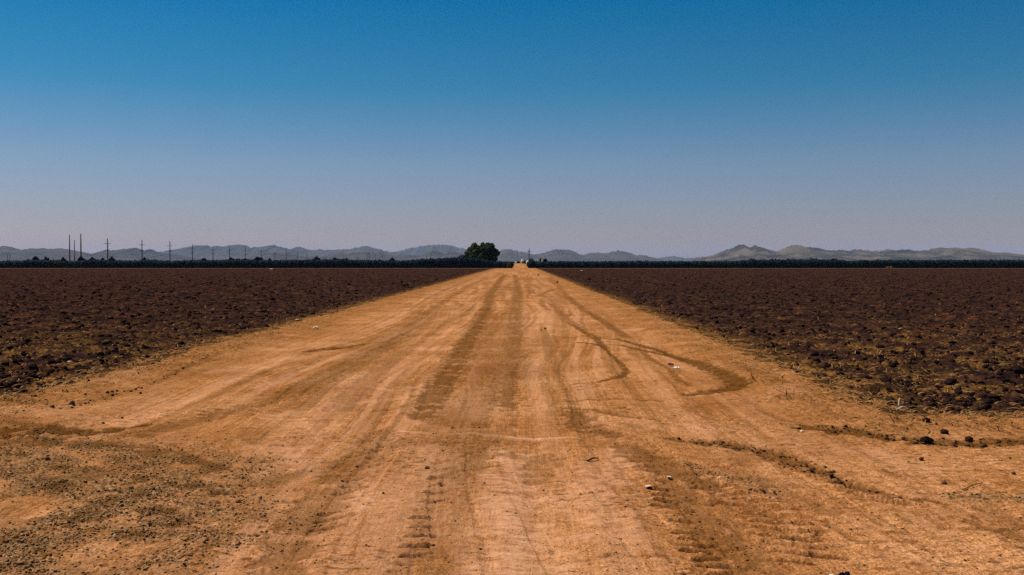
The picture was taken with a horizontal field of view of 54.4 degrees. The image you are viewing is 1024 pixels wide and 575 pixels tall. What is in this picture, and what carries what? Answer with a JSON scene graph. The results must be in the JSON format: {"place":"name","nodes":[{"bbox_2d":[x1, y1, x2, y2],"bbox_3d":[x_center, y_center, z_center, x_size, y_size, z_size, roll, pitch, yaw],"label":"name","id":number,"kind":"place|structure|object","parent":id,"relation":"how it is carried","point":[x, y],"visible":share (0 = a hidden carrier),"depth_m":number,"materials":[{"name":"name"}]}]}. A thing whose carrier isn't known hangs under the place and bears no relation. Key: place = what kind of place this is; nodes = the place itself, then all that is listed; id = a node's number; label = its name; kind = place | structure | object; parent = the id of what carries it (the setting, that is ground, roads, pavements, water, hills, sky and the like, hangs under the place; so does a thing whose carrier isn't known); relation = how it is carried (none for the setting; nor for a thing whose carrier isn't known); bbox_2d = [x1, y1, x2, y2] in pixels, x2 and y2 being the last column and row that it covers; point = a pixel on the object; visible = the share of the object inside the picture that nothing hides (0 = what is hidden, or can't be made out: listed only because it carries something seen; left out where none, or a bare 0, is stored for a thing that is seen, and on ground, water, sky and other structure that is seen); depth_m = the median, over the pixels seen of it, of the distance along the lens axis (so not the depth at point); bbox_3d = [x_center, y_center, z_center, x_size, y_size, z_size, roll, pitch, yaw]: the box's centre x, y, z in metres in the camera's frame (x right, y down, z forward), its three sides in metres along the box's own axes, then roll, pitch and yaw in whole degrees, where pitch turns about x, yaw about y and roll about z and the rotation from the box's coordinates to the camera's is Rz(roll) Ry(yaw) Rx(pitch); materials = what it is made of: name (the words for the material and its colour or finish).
{"place":"outdoors","nodes":[
{"label":"outdoors","id":0,"kind":"place"},
{"bbox_2d":[0,246,199,260],"bbox_3d":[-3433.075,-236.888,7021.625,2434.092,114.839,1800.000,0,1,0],"label":"hills","id":1,"kind":"structure","parent":0,"point":[16,254],"depth_m":6729.31,"materials":[{"name":"grey stone"}]},
{"bbox_2d":[0,268,494,397],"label":"ploughed field","id":2,"kind":"structure","parent":0,"point":[29,329],"depth_m":39.92,"materials":[{"name":"soil"}]},
{"bbox_2d":[0,268,488,415],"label":"soil clods","id":3,"kind":"object","parent":2,"relation":"on","point":[25,378],"visible":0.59,"depth_m":30.11,"materials":[{"name":"brown soil"}]},
{"bbox_2d":[161,244,411,260],"bbox_3d":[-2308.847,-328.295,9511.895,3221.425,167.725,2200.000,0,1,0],"label":"hills","id":4,"kind":"structure","parent":0,"point":[237,251],"depth_m":9237.06,"materials":[{"name":"grey stone"}]},
{"bbox_2d":[246,250,463,260],"bbox_3d":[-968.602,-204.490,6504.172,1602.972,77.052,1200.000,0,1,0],"label":"hills","id":5,"kind":"structure","parent":0,"point":[433,254],"depth_m":6316.32,"materials":[{"name":"grey stone"}]},
{"bbox_2d":[397,244,466,255],"bbox_3d":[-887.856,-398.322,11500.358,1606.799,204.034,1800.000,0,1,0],"label":"hills","id":6,"kind":"structure","parent":0,"point":[423,250],"depth_m":11342.31,"materials":[{"name":"grey stone"}]},
{"bbox_2d":[0,263,1023,574],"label":"dirt road","id":7,"kind":"structure","parent":0,"point":[360,393],"depth_m":8.67,"materials":[{"name":"soil"}]},
{"bbox_2d":[0,310,1023,574],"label":"dirt crumbs","id":8,"kind":"object","parent":7,"relation":"on","point":[540,448],"visible":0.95,"depth_m":8.95,"materials":[{"name":"beige soil"}]},
{"bbox_2d":[0,300,1023,430],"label":"straw","id":9,"kind":"object","parent":7,"relation":"on","point":[971,414],"visible":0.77,"depth_m":14.93,"materials":[{"name":"beige plant"}]},
{"bbox_2d":[0,307,1023,574],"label":"damp crumbs","id":10,"kind":"object","parent":7,"relation":"on","point":[590,431],"visible":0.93,"depth_m":9.15,"materials":[{"name":"soil"}]},
{"bbox_2d":[838,571,849,574],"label":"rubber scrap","id":11,"kind":"object","parent":7,"relation":"on","point":[845,573],"visible":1,"depth_m":5.30,"materials":[{"name":"black rubber"}]},
{"bbox_2d":[919,436,932,443],"bbox_3d":[3.914,1.447,9.410,0.117,0.092,0.115,0,1,-1],"label":"dirt clod","id":12,"kind":"object","parent":7,"relation":"on","point":[927,439],"visible":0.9,"depth_m":9.37,"materials":[{"name":"soil"}]},
{"bbox_2d":[940,429,948,434],"bbox_3d":[4.239,1.420,9.765,0.078,0.068,0.091,-1,2,-30],"label":"dirt clod","id":13,"kind":"object","parent":7,"relation":"on","point":[943,431],"visible":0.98,"depth_m":9.74,"materials":[{"name":"soil"}]},
{"bbox_2d":[965,436,973,441],"bbox_3d":[4.358,1.446,9.487,0.068,0.063,0.079,-1,2,-38],"label":"dirt clod","id":14,"kind":"object","parent":7,"relation":"on","point":[969,438],"visible":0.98,"depth_m":9.46,"materials":[{"name":"soil"}]},
{"bbox_2d":[0,408,1023,574],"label":"gravel","id":15,"kind":"structure","parent":0,"point":[64,538],"depth_m":6.80,"materials":[{"name":"brown gravel"}]},
{"bbox_2d":[0,0,1023,257],"label":"sky","id":16,"kind":"structure","parent":0,"point":[651,128],"materials":[{"name":"blue"}]},
{"bbox_2d":[497,249,668,261],"bbox_3d":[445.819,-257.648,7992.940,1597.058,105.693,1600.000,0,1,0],"label":"hills","id":17,"kind":"structure","parent":0,"point":[555,255],"depth_m":7622.81,"materials":[{"name":"grey stone"}]},
{"bbox_2d":[658,256,699,260],"bbox_3d":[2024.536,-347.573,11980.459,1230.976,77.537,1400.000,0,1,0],"label":"hills","id":18,"kind":"structure","parent":0,"point":[672,258],"depth_m":11758.01,"materials":[{"name":"grey stone"}]},
{"bbox_2d":[536,268,1023,418],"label":"ploughed field","id":19,"kind":"structure","parent":0,"point":[872,324],"depth_m":30.66,"materials":[{"name":"soil"}]},
{"bbox_2d":[688,244,1023,261],"bbox_3d":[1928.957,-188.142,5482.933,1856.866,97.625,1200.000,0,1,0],"label":"hills","id":20,"kind":"structure","parent":0,"point":[744,252],"depth_m":5229.87,"materials":[{"name":"grey stone"}]},
{"label":"ground","id":21,"kind":"structure","parent":0,"visible":0},
{"bbox_2d":[80,234,81,255],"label":"steel pole","id":22,"kind":"object","parent":21,"relation":"on","point":[80,246],"visible":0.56,"depth_m":500.97,"materials":[{"name":"grey metal"}]},
{"bbox_2d":[0,256,513,267],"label":"hedge","id":23,"kind":"object","parent":21,"relation":"on","point":[459,262],"visible":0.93,"depth_m":257.94,"materials":[{"name":"green plant"}]},
{"bbox_2d":[459,242,500,260],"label":"tree","id":24,"kind":"object","parent":21,"relation":"on","point":[488,251],"visible":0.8,"depth_m":260.82,"materials":[{"name":"green plant"}]},
{"bbox_2d":[527,259,1023,267],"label":"hedge","id":25,"kind":"object","parent":21,"relation":"on","point":[877,263],"visible":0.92,"depth_m":256.95,"materials":[{"name":"green plant"}]}
]}

